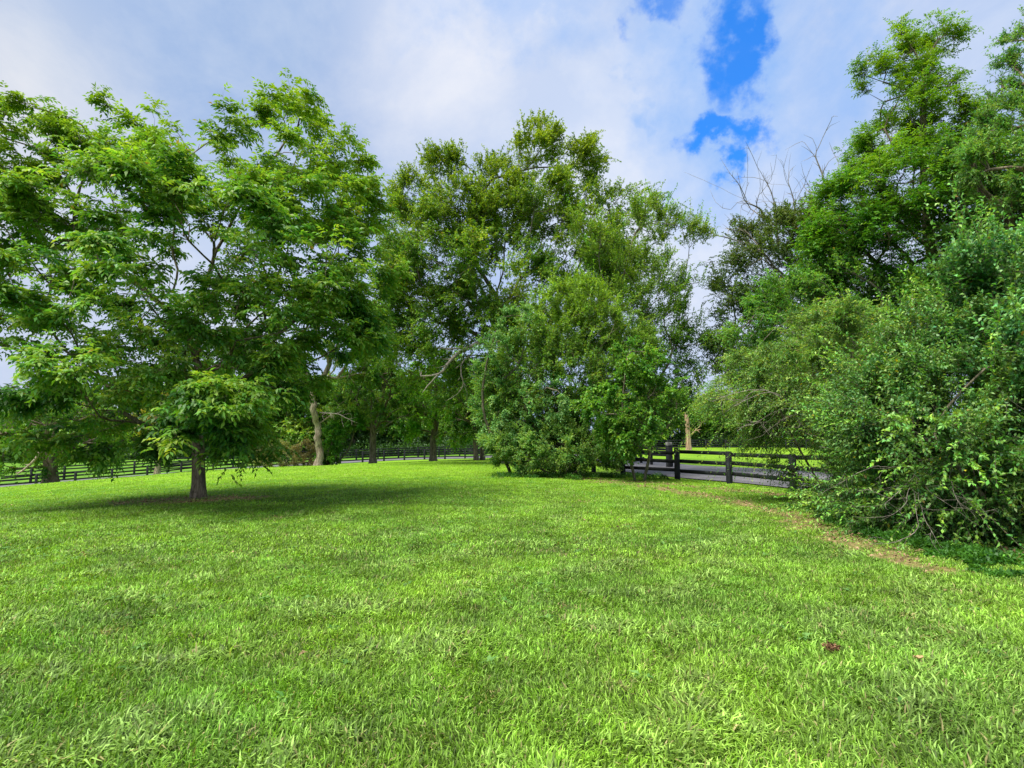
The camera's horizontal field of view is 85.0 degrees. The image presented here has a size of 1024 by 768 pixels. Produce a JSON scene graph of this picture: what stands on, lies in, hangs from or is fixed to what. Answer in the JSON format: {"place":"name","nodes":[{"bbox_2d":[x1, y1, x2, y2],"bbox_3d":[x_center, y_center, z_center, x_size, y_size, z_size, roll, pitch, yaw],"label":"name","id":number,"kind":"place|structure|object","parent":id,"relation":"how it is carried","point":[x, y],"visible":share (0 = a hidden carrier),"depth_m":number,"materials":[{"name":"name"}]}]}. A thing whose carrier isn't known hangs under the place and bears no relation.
{"place":"outdoors","nodes":[
{"label":"outdoors","id":0,"kind":"place"},
{"bbox_2d":[0,454,963,495],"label":"driveway","id":1,"kind":"structure","parent":0,"point":[710,477],"depth_m":29.02,"materials":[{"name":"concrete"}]},
{"bbox_2d":[0,438,1023,767],"bbox_3d":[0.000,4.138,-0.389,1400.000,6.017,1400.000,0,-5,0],"label":"ground","id":2,"kind":"structure","parent":0,"point":[604,472],"depth_m":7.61,"materials":[{"name":"green plant"}]},
{"bbox_2d":[28,407,79,462],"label":"woodland tree","id":3,"kind":"object","parent":2,"relation":"on","point":[49,422],"visible":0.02,"depth_m":81.50,"materials":[{"name":"green plant"}]},
{"bbox_2d":[0,382,140,483],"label":"hackberry tree","id":4,"kind":"object","parent":2,"relation":"on","point":[49,472],"visible":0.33,"depth_m":32.19,"materials":[{"name":"green plant"}]},
{"bbox_2d":[74,390,118,444],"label":"woodland tree","id":5,"kind":"object","parent":2,"relation":"on","point":[80,401],"visible":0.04,"depth_m":87.11,"materials":[{"name":"green plant"}]},
{"bbox_2d":[99,368,161,457],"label":"woodland tree","id":6,"kind":"object","parent":2,"relation":"on","point":[115,407],"visible":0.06,"depth_m":84.55,"materials":[{"name":"green plant"}]},
{"bbox_2d":[124,389,176,473],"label":"dying birch","id":7,"kind":"object","parent":2,"relation":"on","point":[157,470],"visible":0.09,"depth_m":39.48,"materials":[{"name":"green plant"}]},
{"bbox_2d":[155,382,215,454],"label":"woodland tree","id":8,"kind":"object","parent":2,"relation":"on","point":[190,438],"depth_m":84.56,"materials":[{"name":"green plant"}]},
{"bbox_2d":[166,354,244,450],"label":"woodland tree","id":9,"kind":"object","parent":2,"relation":"on","point":[218,416],"visible":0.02,"depth_m":84.32,"materials":[{"name":"green plant"}]},
{"bbox_2d":[0,68,415,499],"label":"pecan tree","id":10,"kind":"object","parent":2,"relation":"on","point":[154,169],"visible":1,"depth_m":13.17,"materials":[{"name":"green plant"}]},
{"bbox_2d":[0,445,485,481],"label":"pasture fence","id":11,"kind":"object","parent":2,"relation":"on","point":[134,464],"visible":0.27,"depth_m":58.66,"materials":[{"name":"black paint"}]},
{"bbox_2d":[0,449,492,485],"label":"lawn fence","id":12,"kind":"object","parent":2,"relation":"on","point":[36,478],"visible":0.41,"depth_m":52.56,"materials":[{"name":"black paint"}]},
{"bbox_2d":[217,380,304,439],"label":"woodland tree","id":13,"kind":"object","parent":2,"relation":"on","point":[274,417],"visible":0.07,"depth_m":85.75,"materials":[{"name":"green plant"}]},
{"bbox_2d":[247,438,301,467],"bbox_3d":[-20.567,6.317,48.635,5.066,3.352,4.215,0,-5,0],"label":"tamarisk shrub","id":14,"kind":"object","parent":2,"relation":"on","point":[284,463],"visible":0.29,"depth_m":48.30,"materials":[{"name":"green plant"}]},
{"bbox_2d":[289,437,315,465],"bbox_3d":[-17.482,5.973,47.116,2.407,3.075,2.746,3,-6,-33],"label":"tamarisk shrub","id":15,"kind":"object","parent":2,"relation":"on","point":[311,452],"visible":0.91,"depth_m":46.91,"materials":[{"name":"green plant"}]},
{"bbox_2d":[265,374,360,453],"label":"woodland tree","id":16,"kind":"object","parent":2,"relation":"on","point":[297,430],"visible":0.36,"depth_m":82.76,"materials":[{"name":"green plant"}]},
{"bbox_2d":[256,265,398,465],"bbox_3d":[-14.485,-1.566,45.412,12.448,16.799,6.152,0,-5,0],"label":"sycamore tree","id":17,"kind":"object","parent":2,"relation":"on","point":[319,459],"visible":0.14,"depth_m":45.30,"materials":[{"name":"green plant"}]},
{"bbox_2d":[303,367,369,442],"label":"woodland tree","id":18,"kind":"object","parent":2,"relation":"on","point":[332,375],"visible":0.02,"depth_m":91.62,"materials":[{"name":"green plant"}]},
{"bbox_2d":[314,407,367,464],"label":"young maple","id":19,"kind":"object","parent":2,"relation":"on","point":[329,443],"visible":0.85,"depth_m":45.67,"materials":[{"name":"green plant"}]},
{"bbox_2d":[321,376,389,451],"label":"woodland tree","id":20,"kind":"object","parent":2,"relation":"on","point":[359,437],"visible":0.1,"depth_m":86.78,"materials":[{"name":"green plant"}]},
{"bbox_2d":[322,348,426,463],"bbox_3d":[-11.756,1.443,47.984,9.286,11.012,6.034,0,-5,0],"label":"elm tree","id":21,"kind":"object","parent":2,"relation":"on","point":[380,408],"visible":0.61,"depth_m":47.47,"materials":[{"name":"green plant"}]},
{"bbox_2d":[361,359,413,445],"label":"woodland tree","id":22,"kind":"object","parent":2,"relation":"on","point":[394,375],"visible":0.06,"depth_m":93.86,"materials":[{"name":"green plant"}]},
{"bbox_2d":[362,387,432,446],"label":"woodland tree","id":23,"kind":"object","parent":2,"relation":"on","point":[395,432],"visible":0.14,"depth_m":88.55,"materials":[{"name":"green plant"}]},
{"bbox_2d":[411,381,447,446],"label":"woodland tree","id":24,"kind":"object","parent":2,"relation":"on","point":[424,404],"visible":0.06,"depth_m":96.54,"materials":[{"name":"green plant"}]},
{"bbox_2d":[389,350,478,460],"bbox_3d":[-6.423,1.737,49.025,8.207,10.261,5.971,0,-5,0],"label":"maple tree","id":25,"kind":"object","parent":2,"relation":"on","point":[434,419],"visible":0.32,"depth_m":47.80,"materials":[{"name":"green plant"}]},
{"bbox_2d":[416,393,467,448],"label":"woodland tree","id":26,"kind":"object","parent":2,"relation":"on","point":[424,434],"visible":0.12,"depth_m":90.94,"materials":[{"name":"green plant"}]},
{"bbox_2d":[439,353,509,459],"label":"twin maple","id":27,"kind":"object","parent":2,"relation":"on","point":[471,433],"visible":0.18,"depth_m":45.11,"materials":[{"name":"green plant"}]},
{"bbox_2d":[446,358,515,459],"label":"twin maple","id":28,"kind":"object","parent":2,"relation":"on","point":[482,449],"visible":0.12,"depth_m":46.10,"materials":[{"name":"green plant"}]},
{"bbox_2d":[0,429,969,462],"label":"undergrowth","id":29,"kind":"object","parent":2,"relation":"on","point":[402,445],"visible":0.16,"depth_m":84.94,"materials":[{"name":"green plant"}]},
{"bbox_2d":[0,476,1023,618],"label":"clover","id":30,"kind":"object","parent":2,"relation":"on","point":[317,480],"visible":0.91,"depth_m":11.81,"materials":[{"name":"green plant"}]},
{"bbox_2d":[5,474,1018,654],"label":"leaf litter","id":31,"kind":"object","parent":2,"relation":"on","point":[819,524],"visible":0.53,"depth_m":13.56,"materials":[{"name":"brown plant"}]},
{"bbox_2d":[364,108,675,462],"bbox_3d":[0.064,-7.334,37.278,22.621,25.488,10.668,0,-5,0],"label":"oak tree","id":32,"kind":"object","parent":2,"relation":"on","point":[520,201],"visible":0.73,"depth_m":36.90,"materials":[{"name":"green plant"}]},
{"bbox_2d":[464,299,575,473],"bbox_3d":[0.318,0.165,24.067,4.808,7.764,4.684,0,-5,0],"label":"honeysuckle shrub","id":33,"kind":"object","parent":2,"relation":"on","point":[524,318],"visible":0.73,"depth_m":23.76,"materials":[{"name":"green plant"}]},
{"bbox_2d":[475,410,630,476],"bbox_3d":[1.736,2.577,23.132,6.654,3.388,4.016,0,-5,0],"label":"privet shrub","id":34,"kind":"object","parent":2,"relation":"on","point":[521,447],"visible":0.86,"depth_m":22.65,"materials":[{"name":"green plant"}]},
{"bbox_2d":[465,254,669,473],"bbox_3d":[2.496,-0.545,25.591,9.224,10.671,5.941,0,-5,0],"label":"crepe myrtle","id":35,"kind":"object","parent":2,"relation":"on","point":[577,308],"visible":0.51,"depth_m":24.64,"materials":[{"name":"green plant"}]},
{"bbox_2d":[569,335,692,480],"bbox_3d":[4.664,0.928,21.215,4.562,5.697,3.184,4,-7,-37],"label":"maple sapling","id":36,"kind":"object","parent":2,"relation":"on","point":[610,429],"visible":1,"depth_m":20.92,"materials":[{"name":"green plant"}]},
{"bbox_2d":[559,178,725,471],"bbox_3d":[6.761,-3.146,29.140,8.967,15.608,5.313,3,-6,-26],"label":"elm tree","id":37,"kind":"object","parent":2,"relation":"on","point":[677,287],"visible":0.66,"depth_m":28.91,"materials":[{"name":"green plant"}]},
{"bbox_2d":[635,442,672,466],"bbox_3d":[9.001,5.085,40.645,0.685,1.846,15.258,0,-5,-3],"label":"road fence","id":38,"kind":"object","parent":2,"relation":"on","point":[669,447],"visible":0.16,"depth_m":33.37,"materials":[{"name":"black paint"}]},
{"bbox_2d":[632,380,706,446],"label":"woodland tree","id":39,"kind":"object","parent":2,"relation":"on","point":[680,430],"visible":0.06,"depth_m":93.27,"materials":[{"name":"green plant"}]},
{"bbox_2d":[685,412,700,449],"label":"tree snag","id":40,"kind":"object","parent":2,"relation":"on","point":[688,444],"visible":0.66,"depth_m":77.47,"materials":[{"name":"brown wood"}]},
{"bbox_2d":[684,389,736,445],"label":"woodland tree","id":41,"kind":"object","parent":2,"relation":"on","point":[706,426],"visible":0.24,"depth_m":96.92,"materials":[{"name":"green plant"}]},
{"bbox_2d":[683,400,737,445],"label":"woodland tree","id":42,"kind":"object","parent":2,"relation":"on","point":[704,423],"visible":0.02,"depth_m":103.49,"materials":[{"name":"green plant"}]},
{"bbox_2d":[642,440,810,448],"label":"fence","id":43,"kind":"object","parent":2,"relation":"on","point":[705,442],"visible":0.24,"depth_m":83.68,"materials":[{"name":"black paint"}]},
{"bbox_2d":[491,469,1023,578],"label":"ground cover","id":44,"kind":"object","parent":2,"relation":"on","point":[971,554],"visible":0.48,"depth_m":7.97,"materials":[{"name":"green plant"}]},
{"bbox_2d":[554,448,962,492],"bbox_3d":[6.940,3.277,21.512,0.903,1.612,18.357,3,-6,-29],"label":"board fence","id":45,"kind":"object","parent":2,"relation":"on","point":[677,470],"visible":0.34,"depth_m":20.98,"materials":[{"name":"black paint"}]},
{"bbox_2d":[683,116,884,472],"bbox_3d":[14.677,-4.743,29.456,10.814,19.020,5.902,0,-5,0],"label":"black cherry tree","id":46,"kind":"object","parent":2,"relation":"on","point":[785,215],"visible":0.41,"depth_m":29.26,"materials":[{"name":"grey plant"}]},
{"bbox_2d":[780,379,821,446],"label":"woodland tree","id":47,"kind":"object","parent":2,"relation":"on","point":[797,422],"depth_m":96.24,"materials":[{"name":"green plant"}]},
{"bbox_2d":[669,288,959,506],"bbox_3d":[8.017,1.359,14.127,7.856,7.740,5.727,0,-5,0],"label":"forsythia shrub","id":48,"kind":"object","parent":2,"relation":"on","point":[758,418],"visible":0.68,"depth_m":13.82,"materials":[{"name":"green plant"}]},
{"bbox_2d":[713,240,944,376],"bbox_3d":[11.980,-0.544,18.771,10.209,8.504,5.054,0,-5,0],"label":"box elder tree","id":49,"kind":"object","parent":2,"relation":"on","point":[812,287],"visible":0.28,"depth_m":18.48,"materials":[{"name":"green plant"}]},
{"bbox_2d":[822,641,842,653],"bbox_3d":[2.379,1.964,4.163,0.154,0.098,0.143,1,-5,-12],"label":"dead leaf","id":50,"kind":"object","parent":2,"relation":"on","point":[832,646],"visible":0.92,"depth_m":4.14,"materials":[{"name":"brown plant"}]},
{"bbox_2d":[752,225,1023,557],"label":"elaeagnus shrub","id":51,"kind":"object","parent":2,"relation":"on","point":[891,413],"visible":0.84,"depth_m":8.92,"materials":[{"name":"green plant"}]},
{"bbox_2d":[785,8,1023,441],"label":"walnut tree","id":52,"kind":"object","parent":2,"relation":"on","point":[886,204],"visible":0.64,"depth_m":18.89,"materials":[{"name":"green plant"}]},
{"bbox_2d":[896,172,1023,521],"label":"mock orange shrub","id":53,"kind":"object","parent":2,"relation":"on","point":[995,270],"visible":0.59,"depth_m":9.42,"materials":[{"name":"green plant"}]},
{"bbox_2d":[924,4,1023,251],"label":"willow oak","id":54,"kind":"object","parent":2,"relation":"on","point":[971,151],"visible":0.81,"depth_m":16.55,"materials":[{"name":"green plant"}]},
{"bbox_2d":[0,0,1023,432],"label":"sky","id":55,"kind":"structure","parent":0,"point":[674,87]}
]}

